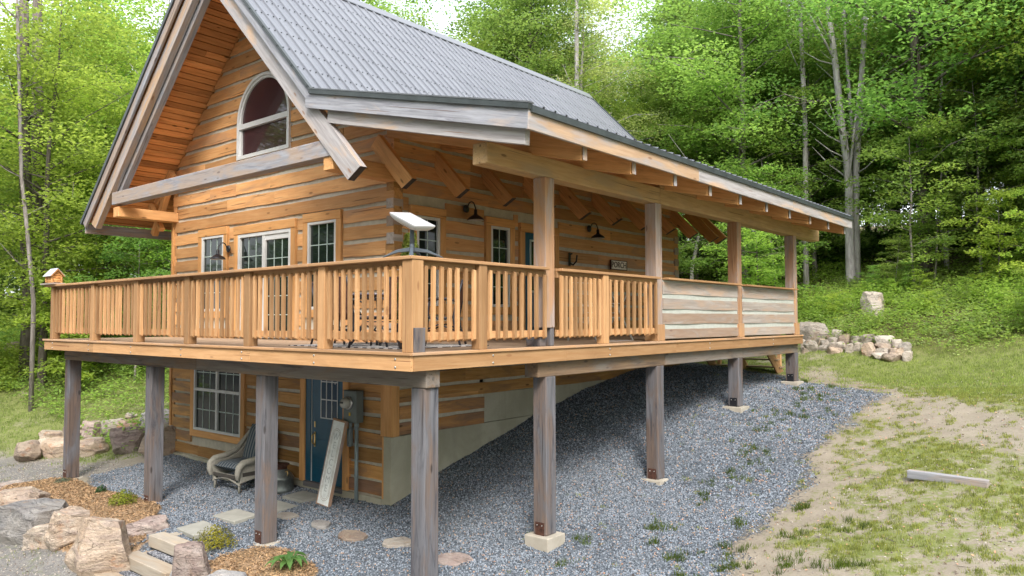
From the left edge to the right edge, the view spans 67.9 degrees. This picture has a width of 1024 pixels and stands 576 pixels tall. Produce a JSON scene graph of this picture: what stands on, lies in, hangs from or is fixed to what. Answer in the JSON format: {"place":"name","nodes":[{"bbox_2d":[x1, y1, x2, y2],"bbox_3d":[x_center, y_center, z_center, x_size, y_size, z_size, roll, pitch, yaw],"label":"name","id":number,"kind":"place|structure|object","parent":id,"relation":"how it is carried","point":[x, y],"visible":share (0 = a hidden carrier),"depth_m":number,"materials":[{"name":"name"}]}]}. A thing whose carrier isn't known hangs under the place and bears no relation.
{"place":"outdoors","nodes":[
{"label":"outdoors","id":0,"kind":"place"},
{"bbox_2d":[89,428,800,575],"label":"gravel","id":1,"kind":"structure","parent":0,"point":[113,486],"depth_m":11.29,"materials":[{"name":"grey gravel"}]},
{"bbox_2d":[193,523,237,550],"bbox_3d":[-4.109,3.426,10.524,0.562,0.342,0.555,1,-3,-28],"label":"shrub","id":2,"kind":"object","parent":1,"relation":"on","point":[215,536],"visible":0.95,"depth_m":10.43,"materials":[{"name":"yellow plant"}]},
{"bbox_2d":[0,0,996,293],"label":"sky","id":3,"kind":"structure","parent":0,"point":[441,18],"materials":[{"name":"white"}]},
{"bbox_2d":[0,219,1023,575],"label":"ground","id":4,"kind":"structure","parent":0,"point":[816,513],"depth_m":12.00,"materials":[{"name":"grey gravel"}]},
{"bbox_2d":[0,188,42,312],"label":"sapling","id":5,"kind":"object","parent":4,"relation":"on","point":[1,260],"visible":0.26,"depth_m":24.24,"materials":[{"name":"green plant"}]},
{"bbox_2d":[0,486,50,505],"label":"boulder","id":6,"kind":"object","parent":4,"relation":"on","point":[9,496],"visible":0.45,"depth_m":12.77,"materials":[{"name":"stone"}]},
{"bbox_2d":[13,440,40,461],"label":"boulder","id":7,"kind":"object","parent":4,"relation":"on","point":[28,450],"visible":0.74,"depth_m":17.22,"materials":[{"name":"stone"}]},
{"bbox_2d":[0,0,63,411],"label":"slender tree","id":8,"kind":"object","parent":4,"relation":"on","point":[32,327],"visible":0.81,"depth_m":21.02,"materials":[{"name":"grey plant"}]},
{"bbox_2d":[0,498,68,544],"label":"boulder","id":9,"kind":"object","parent":4,"relation":"on","point":[18,519],"visible":0.51,"depth_m":11.74,"materials":[{"name":"grey stone"}]},
{"bbox_2d":[21,523,48,550],"bbox_3d":[-6.920,3.855,11.700,0.879,0.589,0.791,-1,-2,14],"label":"boulder","id":10,"kind":"object","parent":4,"relation":"on","point":[33,538],"visible":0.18,"depth_m":11.38,"materials":[{"name":"stone"}]},
{"bbox_2d":[0,0,79,381],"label":"slender tree","id":11,"kind":"object","parent":4,"relation":"on","point":[24,340],"visible":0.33,"depth_m":23.86,"materials":[{"name":"brown plant"}]},
{"bbox_2d":[0,331,85,390],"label":"undergrowth","id":12,"kind":"object","parent":4,"relation":"on","point":[2,356],"visible":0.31,"depth_m":23.66,"materials":[{"name":"green plant"}]},
{"bbox_2d":[39,436,63,457],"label":"boulder","id":13,"kind":"object","parent":4,"relation":"on","point":[52,447],"visible":0.49,"depth_m":17.42,"materials":[{"name":"stone"}]},
{"bbox_2d":[0,256,110,373],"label":"sapling","id":14,"kind":"object","parent":4,"relation":"on","point":[60,353],"visible":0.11,"depth_m":23.96,"materials":[{"name":"green plant"}]},
{"bbox_2d":[31,0,85,352],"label":"slender tree","id":15,"kind":"object","parent":4,"relation":"on","point":[35,3],"visible":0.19,"depth_m":25.87,"materials":[{"name":"grey plant"}]},
{"bbox_2d":[43,506,89,551],"bbox_3d":[-6.653,3.610,11.387,0.617,0.616,0.540,1,-3,-24],"label":"boulder","id":16,"kind":"object","parent":4,"relation":"on","point":[65,524],"visible":0.73,"depth_m":11.16,"materials":[{"name":"beige stone"}]},
{"bbox_2d":[0,459,135,575],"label":"pebbles","id":17,"kind":"object","parent":4,"relation":"on","point":[96,469],"visible":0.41,"depth_m":15.61,"materials":[{"name":"stone"}]},
{"bbox_2d":[12,272,130,382],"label":"sapling","id":18,"kind":"object","parent":4,"relation":"on","point":[61,368],"visible":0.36,"depth_m":21.60,"materials":[{"name":"green plant"}]},
{"bbox_2d":[0,0,150,388],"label":"maple tree","id":19,"kind":"object","parent":4,"relation":"on","point":[45,226],"visible":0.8,"depth_m":22.76,"materials":[{"name":"green plant"}]},
{"bbox_2d":[0,0,154,275],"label":"forest tree","id":20,"kind":"object","parent":4,"relation":"on","point":[108,1],"visible":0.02,"depth_m":33.11,"materials":[{"name":"green plant"}]},
{"bbox_2d":[0,0,156,288],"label":"maple tree","id":21,"kind":"object","parent":4,"relation":"on","point":[12,129],"visible":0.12,"depth_m":29.01,"materials":[{"name":"green plant"}]},
{"bbox_2d":[2,58,160,337],"bbox_3d":[-14.531,-2.912,27.730,7.284,11.143,7.014,2,-3,-39],"label":"maple tree","id":22,"kind":"object","parent":4,"relation":"on","point":[81,100],"visible":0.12,"depth_m":26.56,"materials":[{"name":"green plant"}]},
{"bbox_2d":[0,337,168,472],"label":"lawn grass","id":23,"kind":"structure","parent":4,"relation":"on","point":[83,415],"depth_m":20.62,"materials":[{"name":"green plant"}]},
{"bbox_2d":[0,318,169,448],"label":"undergrowth","id":24,"kind":"object","parent":4,"relation":"on","point":[124,367],"visible":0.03,"depth_m":21.57,"materials":[{"name":"green plant"}]},
{"bbox_2d":[79,437,109,457],"bbox_3d":[-9.709,3.702,17.545,0.767,0.499,0.586,-1,-2,11],"label":"boulder","id":25,"kind":"object","parent":4,"relation":"on","point":[90,446],"visible":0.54,"depth_m":17.34,"materials":[{"name":"stone"}]},
{"bbox_2d":[64,516,131,575],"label":"boulder","id":26,"kind":"object","parent":4,"relation":"on","point":[101,545],"visible":0.88,"depth_m":10.53,"materials":[{"name":"beige stone"}]},
{"bbox_2d":[37,220,170,338],"bbox_3d":[-13.851,0.136,25.480,3.708,5.504,3.558,-1,-3,28],"label":"sapling","id":27,"kind":"object","parent":4,"relation":"on","point":[121,265],"visible":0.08,"depth_m":25.35,"materials":[{"name":"green plant"}]},
{"bbox_2d":[44,0,169,277],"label":"maple tree","id":28,"kind":"object","parent":4,"relation":"on","point":[153,33],"visible":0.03,"depth_m":30.07,"materials":[{"name":"green plant"}]},
{"bbox_2d":[66,225,170,380],"bbox_3d":[-11.516,0.485,22.971,3.830,5.441,3.943,0,-2,-6],"label":"sapling","id":29,"kind":"object","parent":4,"relation":"on","point":[138,246],"visible":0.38,"depth_m":22.45,"materials":[{"name":"green plant"}]},
{"bbox_2d":[67,59,170,316],"bbox_3d":[-11.314,-2.564,26.447,7.940,10.562,6.849,0,-2,5],"label":"maple tree","id":30,"kind":"object","parent":4,"relation":"on","point":[116,91],"visible":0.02,"depth_m":25.22,"materials":[{"name":"green plant"}]},
{"bbox_2d":[109,426,144,454],"bbox_3d":[-8.696,3.497,17.305,1.019,0.711,0.864,0,-2,2],"label":"boulder","id":31,"kind":"object","parent":4,"relation":"on","point":[120,436],"visible":0.58,"depth_m":17.05,"materials":[{"name":"brown stone"}]},
{"bbox_2d":[98,237,170,336],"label":"sapling","id":32,"kind":"object","parent":4,"relation":"on","point":[150,264],"visible":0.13,"depth_m":23.79,"materials":[{"name":"green plant"}]},
{"bbox_2d":[126,514,168,536],"bbox_3d":[-5.530,3.682,11.518,0.809,0.393,0.514,0,-2,-11],"label":"boulder","id":33,"kind":"object","parent":4,"relation":"on","point":[151,524],"visible":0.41,"depth_m":11.37,"materials":[{"name":"beige stone"}]},
{"bbox_2d":[128,550,171,575],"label":"timber step","id":34,"kind":"object","parent":4,"relation":"on","point":[143,563],"visible":0.56,"depth_m":10.39,"materials":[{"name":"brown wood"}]},
{"bbox_2d":[138,422,176,455],"bbox_3d":[-7.680,3.397,16.686,0.862,0.816,0.648,0,-2,6],"label":"boulder","id":35,"kind":"object","parent":4,"relation":"on","point":[169,440],"visible":0.41,"depth_m":16.51,"materials":[{"name":"stone"}]},
{"bbox_2d":[0,476,318,575],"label":"mulch","id":36,"kind":"object","parent":4,"relation":"on","point":[88,498],"visible":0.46,"depth_m":12.11,"materials":[{"name":"brown wood"}]},
{"bbox_2d":[148,532,208,555],"bbox_3d":[-4.644,3.672,10.856,1.300,0.170,0.500,-2,-3,40],"label":"stone step","id":37,"kind":"object","parent":4,"relation":"on","point":[165,542],"visible":0.57,"depth_m":10.86,"materials":[{"name":"beige stone"}]},
{"bbox_2d":[171,541,210,575],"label":"boulder","id":38,"kind":"object","parent":4,"relation":"on","point":[190,558],"visible":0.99,"depth_m":9.41,"materials":[{"name":"beige stone"}]},
{"bbox_2d":[177,520,221,539],"bbox_3d":[-4.656,3.602,11.313,0.600,0.068,0.420,-2,1,43],"label":"paver","id":39,"kind":"object","parent":4,"relation":"on","point":[191,530],"visible":0.74,"depth_m":11.26,"materials":[{"name":"stone"}]},
{"bbox_2d":[207,423,255,492],"bbox_3d":[-4.855,3.069,13.838,0.977,1.096,0.995,-2,-3,36],"label":"wicker armchair","id":40,"kind":"object","parent":4,"relation":"on","point":[238,460],"visible":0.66,"depth_m":13.71,"materials":[{"name":"beige wicker"}]},
{"bbox_2d":[213,509,254,524],"bbox_3d":[-4.335,3.585,11.905,0.600,0.068,0.420,-2,1,38],"label":"paver","id":41,"kind":"object","parent":4,"relation":"on","point":[235,516],"visible":0.74,"depth_m":11.83,"materials":[{"name":"stone"}]},
{"bbox_2d":[263,551,307,569],"bbox_3d":[-2.778,3.390,9.474,0.544,0.184,0.566,-2,-3,40],"label":"fern","id":42,"kind":"object","parent":4,"relation":"on","point":[288,559],"visible":1,"depth_m":9.40,"materials":[{"name":"green plant"}]},
{"bbox_2d":[277,462,293,493],"bbox_3d":[-4.074,3.339,13.389,0.470,0.485,0.470,-2,-3,40],"label":"milk can","id":43,"kind":"object","parent":4,"relation":"on","point":[285,479],"visible":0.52,"depth_m":13.25,"materials":[{"name":"metal"}]},
{"bbox_2d":[316,418,347,506],"bbox_3d":[-2.954,2.866,12.469,0.462,1.430,0.305,-2,-3,40],"label":"leaning sign","id":44,"kind":"object","parent":4,"relation":"on","point":[331,463],"visible":1,"depth_m":12.44,"materials":[{"name":"white paint"}]},
{"bbox_2d":[359,0,423,21],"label":"forest tree","id":45,"kind":"object","parent":4,"relation":"on","point":[382,6],"visible":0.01,"depth_m":34.94,"materials":[{"name":"green plant"}]},
{"bbox_2d":[42,255,803,575],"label":"raised deck","id":46,"kind":"structure","parent":4,"relation":"on","point":[700,319],"depth_m":10.68,"materials":[{"name":"brown wood"}]},
{"bbox_2d":[288,342,488,348],"bbox_3d":[-1.749,0.807,10.711,2.300,0.009,1.700,-2,-3,40],"label":"striped rug","id":47,"kind":"object","parent":46,"relation":"on","point":[392,345],"visible":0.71,"depth_m":10.47,"materials":[{"name":"fabric"}]},
{"bbox_2d":[383,212,442,257],"bbox_3d":[-1.117,-0.608,8.716,0.535,0.574,0.539,-2,-3,40],"label":"satellite dish","id":48,"kind":"object","parent":46,"relation":"on","point":[412,222],"visible":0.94,"depth_m":8.64,"materials":[{"name":"white plastic"}]},
{"bbox_2d":[438,552,473,566],"bbox_3d":[-0.759,3.481,9.722,0.468,0.058,0.482,-2,-4,43],"label":"flagstone","id":49,"kind":"object","parent":4,"relation":"on","point":[454,559],"visible":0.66,"depth_m":9.69,"materials":[{"name":"stone"}]},
{"bbox_2d":[80,0,852,505],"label":"log cabin","id":50,"kind":"object","parent":4,"relation":"on","point":[268,132],"visible":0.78,"depth_m":14.05,"materials":[{"name":"brown wood"}]},
{"bbox_2d":[198,226,229,317],"bbox_3d":[-6.193,-0.307,15.767,1.150,1.860,0.102,-2,-3,40],"label":"window","id":51,"kind":"structure","parent":50,"relation":"in","point":[209,240],"depth_m":15.78,"materials":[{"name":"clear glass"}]},
{"bbox_2d":[189,370,246,443],"bbox_3d":[-6.004,2.149,15.510,2.110,1.890,0.102,-2,-3,40],"label":"window","id":52,"kind":"structure","parent":50,"relation":"in","point":[218,400],"depth_m":15.46,"materials":[{"name":"clear glass"}]},
{"bbox_2d":[236,71,292,160],"bbox_3d":[-4.807,-3.377,14.714,1.800,1.600,0.080,-2,-3,40],"label":"arched window","id":53,"kind":"structure","parent":50,"relation":"in","point":[264,123],"depth_m":14.75,"materials":[{"name":"clear glass"}]},
{"bbox_2d":[233,218,297,337],"bbox_3d":[-4.744,-0.151,14.553,2.100,2.200,0.105,-2,-3,40],"label":"sliding door","id":54,"kind":"structure","parent":50,"relation":"in","point":[273,243],"depth_m":14.49,"materials":[{"name":"clear glass"}]},
{"bbox_2d":[302,209,343,317],"bbox_3d":[-3.336,-0.412,13.394,1.100,1.860,0.102,-2,-3,40],"label":"window","id":55,"kind":"structure","parent":50,"relation":"in","point":[322,231],"depth_m":13.42,"materials":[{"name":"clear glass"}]},
{"bbox_2d":[299,378,350,493],"bbox_3d":[-3.211,2.279,13.261,1.370,2.410,0.260,-2,-3,40],"label":"door","id":56,"kind":"structure","parent":50,"relation":"in","point":[319,399],"depth_m":13.32,"materials":[{"name":"blue paint"}]},
{"bbox_2d":[339,389,362,503],"bbox_3d":[-2.667,2.672,12.465,0.350,1.975,0.302,-2,-3,40],"label":"electric meter","id":57,"kind":"object","parent":50,"relation":"attached to","point":[351,403],"visible":0.99,"depth_m":12.44,"materials":[{"name":"grey metal"}]},
{"bbox_2d":[408,204,445,313],"bbox_3d":[-1.425,-0.462,12.784,0.102,1.800,0.820,-2,-3,40],"label":"window","id":58,"kind":"structure","parent":50,"relation":"in","point":[433,240],"depth_m":12.89,"materials":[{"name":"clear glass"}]},
{"bbox_2d":[484,216,514,314],"bbox_3d":[-0.236,-0.404,14.213,0.102,1.800,0.820,-2,-3,40],"label":"window","id":59,"kind":"structure","parent":50,"relation":"in","point":[499,233],"depth_m":14.22,"materials":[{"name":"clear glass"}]},
{"bbox_2d":[518,222,559,337],"bbox_3d":[0.539,-0.129,15.132,0.105,2.235,1.260,-2,-3,40],"label":"door","id":60,"kind":"structure","parent":50,"relation":"in","point":[525,231],"depth_m":14.93,"materials":[{"name":"blue paint"}]},
{"bbox_2d":[406,0,646,114],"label":"forest tree","id":61,"kind":"object","parent":4,"relation":"on","point":[479,8],"visible":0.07,"depth_m":35.93,"materials":[{"name":"green plant"}]},
{"bbox_2d":[450,7,607,106],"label":"maple tree","id":62,"kind":"object","parent":4,"relation":"on","point":[490,50],"visible":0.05,"depth_m":31.98,"materials":[{"name":"green plant"}]},
{"bbox_2d":[443,0,638,116],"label":"forest tree","id":63,"kind":"object","parent":4,"relation":"on","point":[531,14],"visible":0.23,"depth_m":30.67,"materials":[{"name":"green plant"}]},
{"bbox_2d":[503,0,675,147],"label":"aspen tree","id":64,"kind":"object","parent":4,"relation":"on","point":[581,56],"visible":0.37,"depth_m":30.72,"materials":[{"name":"green plant"}]},
{"bbox_2d":[564,47,693,146],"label":"maple tree","id":65,"kind":"object","parent":4,"relation":"on","point":[635,107],"visible":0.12,"depth_m":34.45,"materials":[{"name":"green plant"}]},
{"bbox_2d":[608,0,750,278],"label":"forest tree","id":66,"kind":"object","parent":4,"relation":"on","point":[647,26],"visible":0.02,"depth_m":38.53,"materials":[{"name":"green plant"}]},
{"bbox_2d":[601,0,765,278],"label":"forest tree","id":67,"kind":"object","parent":4,"relation":"on","point":[666,18],"visible":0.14,"depth_m":34.59,"materials":[{"name":"green plant"}]},
{"bbox_2d":[676,212,726,277],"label":"sapling","id":68,"kind":"object","parent":4,"relation":"on","point":[688,262],"visible":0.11,"depth_m":26.03,"materials":[{"name":"green plant"}]},
{"bbox_2d":[641,76,775,281],"bbox_3d":[7.942,-4.002,31.943,6.909,10.135,6.526,0,-2,8],"label":"forest tree","id":69,"kind":"object","parent":4,"relation":"on","point":[689,252],"visible":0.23,"depth_m":31.72,"materials":[{"name":"green plant"}]},
{"bbox_2d":[551,378,884,575],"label":"weed tufts","id":70,"kind":"object","parent":4,"relation":"on","point":[784,564],"visible":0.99,"depth_m":9.88,"materials":[{"name":"green plant"}]},
{"bbox_2d":[640,3,797,278],"bbox_3d":[8.885,-6.660,35.395,8.668,14.157,9.121,-1,-3,27],"label":"maple tree","id":71,"kind":"object","parent":4,"relation":"on","point":[670,102],"visible":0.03,"depth_m":34.69,"materials":[{"name":"green plant"}]},
{"bbox_2d":[438,368,1023,575],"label":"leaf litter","id":72,"kind":"object","parent":4,"relation":"on","point":[802,481],"visible":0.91,"depth_m":11.40,"materials":[{"name":"brown plant"}]},
{"bbox_2d":[678,178,784,285],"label":"sapling","id":73,"kind":"object","parent":4,"relation":"on","point":[725,245],"visible":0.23,"depth_m":26.01,"materials":[{"name":"green plant"}]},
{"bbox_2d":[643,0,842,267],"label":"maple tree","id":74,"kind":"object","parent":4,"relation":"on","point":[735,81],"visible":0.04,"depth_m":33.16,"materials":[{"name":"green plant"}]},
{"bbox_2d":[466,384,1023,575],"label":"lawn grass","id":75,"kind":"structure","parent":4,"relation":"on","point":[1019,500],"depth_m":10.35,"materials":[{"name":"green plant"}]},
{"bbox_2d":[707,334,783,373],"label":"back stairs","id":76,"kind":"structure","parent":4,"relation":"on","point":[776,363],"depth_m":19.12,"materials":[{"name":"brown wood"}]},
{"bbox_2d":[610,0,891,282],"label":"maple tree","id":77,"kind":"object","parent":4,"relation":"on","point":[709,85],"visible":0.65,"depth_m":28.61,"materials":[{"name":"green plant"}]},
{"bbox_2d":[700,222,812,287],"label":"sapling","id":78,"kind":"object","parent":4,"relation":"on","point":[770,273],"visible":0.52,"depth_m":24.31,"materials":[{"name":"green plant"}]},
{"bbox_2d":[645,0,870,275],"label":"maple tree","id":79,"kind":"object","parent":4,"relation":"on","point":[732,15],"visible":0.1,"depth_m":30.67,"materials":[{"name":"green plant"}]},
{"bbox_2d":[664,0,857,264],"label":"maple tree","id":80,"kind":"object","parent":4,"relation":"on","point":[784,99],"visible":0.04,"depth_m":32.38,"materials":[{"name":"green plant"}]},
{"bbox_2d":[712,161,830,292],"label":"sapling","id":81,"kind":"object","parent":4,"relation":"on","point":[749,246],"visible":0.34,"depth_m":26.43,"materials":[{"name":"green plant"}]},
{"bbox_2d":[774,0,823,288],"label":"slender tree","id":82,"kind":"object","parent":4,"relation":"on","point":[805,163],"visible":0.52,"depth_m":27.92,"materials":[{"name":"grey plant"}]},
{"bbox_2d":[713,7,896,280],"bbox_3d":[11.391,-5.019,29.369,6.999,10.266,6.610,-1,-3,23],"label":"forest tree","id":83,"kind":"object","parent":4,"relation":"on","point":[836,146],"visible":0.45,"depth_m":28.29,"materials":[{"name":"green plant"}]},
{"bbox_2d":[800,322,829,343],"bbox_3d":[8.600,1.321,21.771,0.862,0.720,0.806,0,-2,-8],"label":"boulder","id":84,"kind":"object","parent":4,"relation":"on","point":[814,330],"visible":0.58,"depth_m":21.48,"materials":[{"name":"stone"}]},
{"bbox_2d":[781,1,887,288],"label":"forked tree","id":85,"kind":"object","parent":4,"relation":"on","point":[852,253],"visible":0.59,"depth_m":26.56,"materials":[{"name":"grey plant"}]},
{"bbox_2d":[782,2,906,266],"bbox_3d":[14.437,-7.370,35.713,8.402,13.722,8.840,1,-3,-19],"label":"maple tree","id":86,"kind":"object","parent":4,"relation":"on","point":[839,199],"visible":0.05,"depth_m":35.22,"materials":[{"name":"green plant"}]},
{"bbox_2d":[679,206,1023,281],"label":"undergrowth","id":87,"kind":"object","parent":4,"relation":"on","point":[868,251],"visible":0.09,"depth_m":31.26,"materials":[{"name":"green plant"}]},
{"bbox_2d":[860,291,884,315],"bbox_3d":[10.846,0.533,22.852,0.697,0.883,0.653,-1,-3,30],"label":"boulder","id":88,"kind":"object","parent":4,"relation":"on","point":[873,297],"visible":0.59,"depth_m":22.70,"materials":[{"name":"stone"}]},
{"bbox_2d":[725,240,1023,354],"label":"undergrowth","id":89,"kind":"object","parent":4,"relation":"on","point":[880,319],"visible":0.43,"depth_m":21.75,"materials":[{"name":"green plant"}]},
{"bbox_2d":[726,369,1023,575],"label":"pebbles","id":90,"kind":"object","parent":4,"relation":"on","point":[906,481],"visible":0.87,"depth_m":10.50,"materials":[{"name":"stone"}]},
{"bbox_2d":[735,0,1023,277],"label":"forest tree","id":91,"kind":"object","parent":4,"relation":"on","point":[914,80],"visible":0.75,"depth_m":24.48,"materials":[{"name":"green plant"}]},
{"bbox_2d":[874,237,927,295],"bbox_3d":[12.280,-0.552,24.065,1.530,2.271,1.468,-1,-3,24],"label":"hillside bush","id":92,"kind":"object","parent":4,"relation":"on","point":[894,241],"visible":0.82,"depth_m":24.01,"materials":[{"name":"green plant"}]},
{"bbox_2d":[809,0,1023,239],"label":"forest tree","id":93,"kind":"object","parent":4,"relation":"on","point":[869,74],"visible":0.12,"depth_m":27.32,"materials":[{"name":"green plant"}]},
{"bbox_2d":[816,1,1023,251],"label":"maple tree","id":94,"kind":"object","parent":4,"relation":"on","point":[899,95],"depth_m":30.43,"materials":[{"name":"green plant"}]},
{"bbox_2d":[837,109,1023,291],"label":"sapling","id":95,"kind":"object","parent":4,"relation":"on","point":[894,142],"visible":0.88,"depth_m":24.04,"materials":[{"name":"green plant"}]},
{"bbox_2d":[873,113,1023,285],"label":"sapling","id":96,"kind":"object","parent":4,"relation":"on","point":[927,256],"visible":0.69,"depth_m":24.05,"materials":[{"name":"green plant"}]},
{"bbox_2d":[907,469,989,487],"bbox_3d":[5.959,2.615,10.407,0.110,0.115,1.000,2,-3,-43],"label":"loose timber","id":97,"kind":"object","parent":4,"relation":"on","point":[932,476],"visible":0.98,"depth_m":10.37,"materials":[{"name":"grey wood"}]},
{"bbox_2d":[899,83,1023,272],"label":"sapling","id":98,"kind":"object","parent":4,"relation":"on","point":[969,143],"visible":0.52,"depth_m":23.82,"materials":[{"name":"green plant"}]},
{"bbox_2d":[901,0,1023,212],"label":"maple tree","id":99,"kind":"object","parent":4,"relation":"on","point":[973,71],"visible":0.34,"depth_m":24.22,"materials":[{"name":"green plant"}]},
{"bbox_2d":[937,184,1023,282],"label":"sapling","id":100,"kind":"object","parent":4,"relation":"on","point":[1003,226],"visible":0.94,"depth_m":21.98,"materials":[{"name":"green plant"}]},
{"bbox_2d":[946,0,1023,219],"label":"forest tree","id":101,"kind":"object","parent":4,"relation":"on","point":[999,98],"visible":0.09,"depth_m":25.44,"materials":[{"name":"green plant"}]},
{"bbox_2d":[955,132,1023,264],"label":"sapling","id":102,"kind":"object","parent":4,"relation":"on","point":[1016,169],"visible":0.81,"depth_m":22.65,"materials":[{"name":"green plant"}]},
{"bbox_2d":[973,13,1023,202],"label":"maple tree","id":103,"kind":"object","parent":4,"relation":"on","point":[1017,77],"visible":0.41,"depth_m":23.37,"materials":[{"name":"green plant"}]},
{"bbox_2d":[978,7,1023,77],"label":"maple tree","id":104,"kind":"object","parent":4,"relation":"on","point":[1010,57],"visible":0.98,"depth_m":21.69,"materials":[{"name":"green plant"}]},
{"bbox_2d":[980,0,1023,111],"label":"forest tree","id":105,"kind":"object","parent":4,"relation":"on","point":[1001,96],"visible":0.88,"depth_m":22.46,"materials":[{"name":"green plant"}]},
{"bbox_2d":[515,362,891,499],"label":"gravel","id":106,"kind":"structure","parent":0,"point":[746,381],"depth_m":14.57,"materials":[{"name":"grey gravel"}]},
{"bbox_2d":[699,320,1023,397],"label":"lawn grass","id":107,"kind":"structure","parent":0,"point":[940,380],"depth_m":17.88,"materials":[{"name":"green plant"}]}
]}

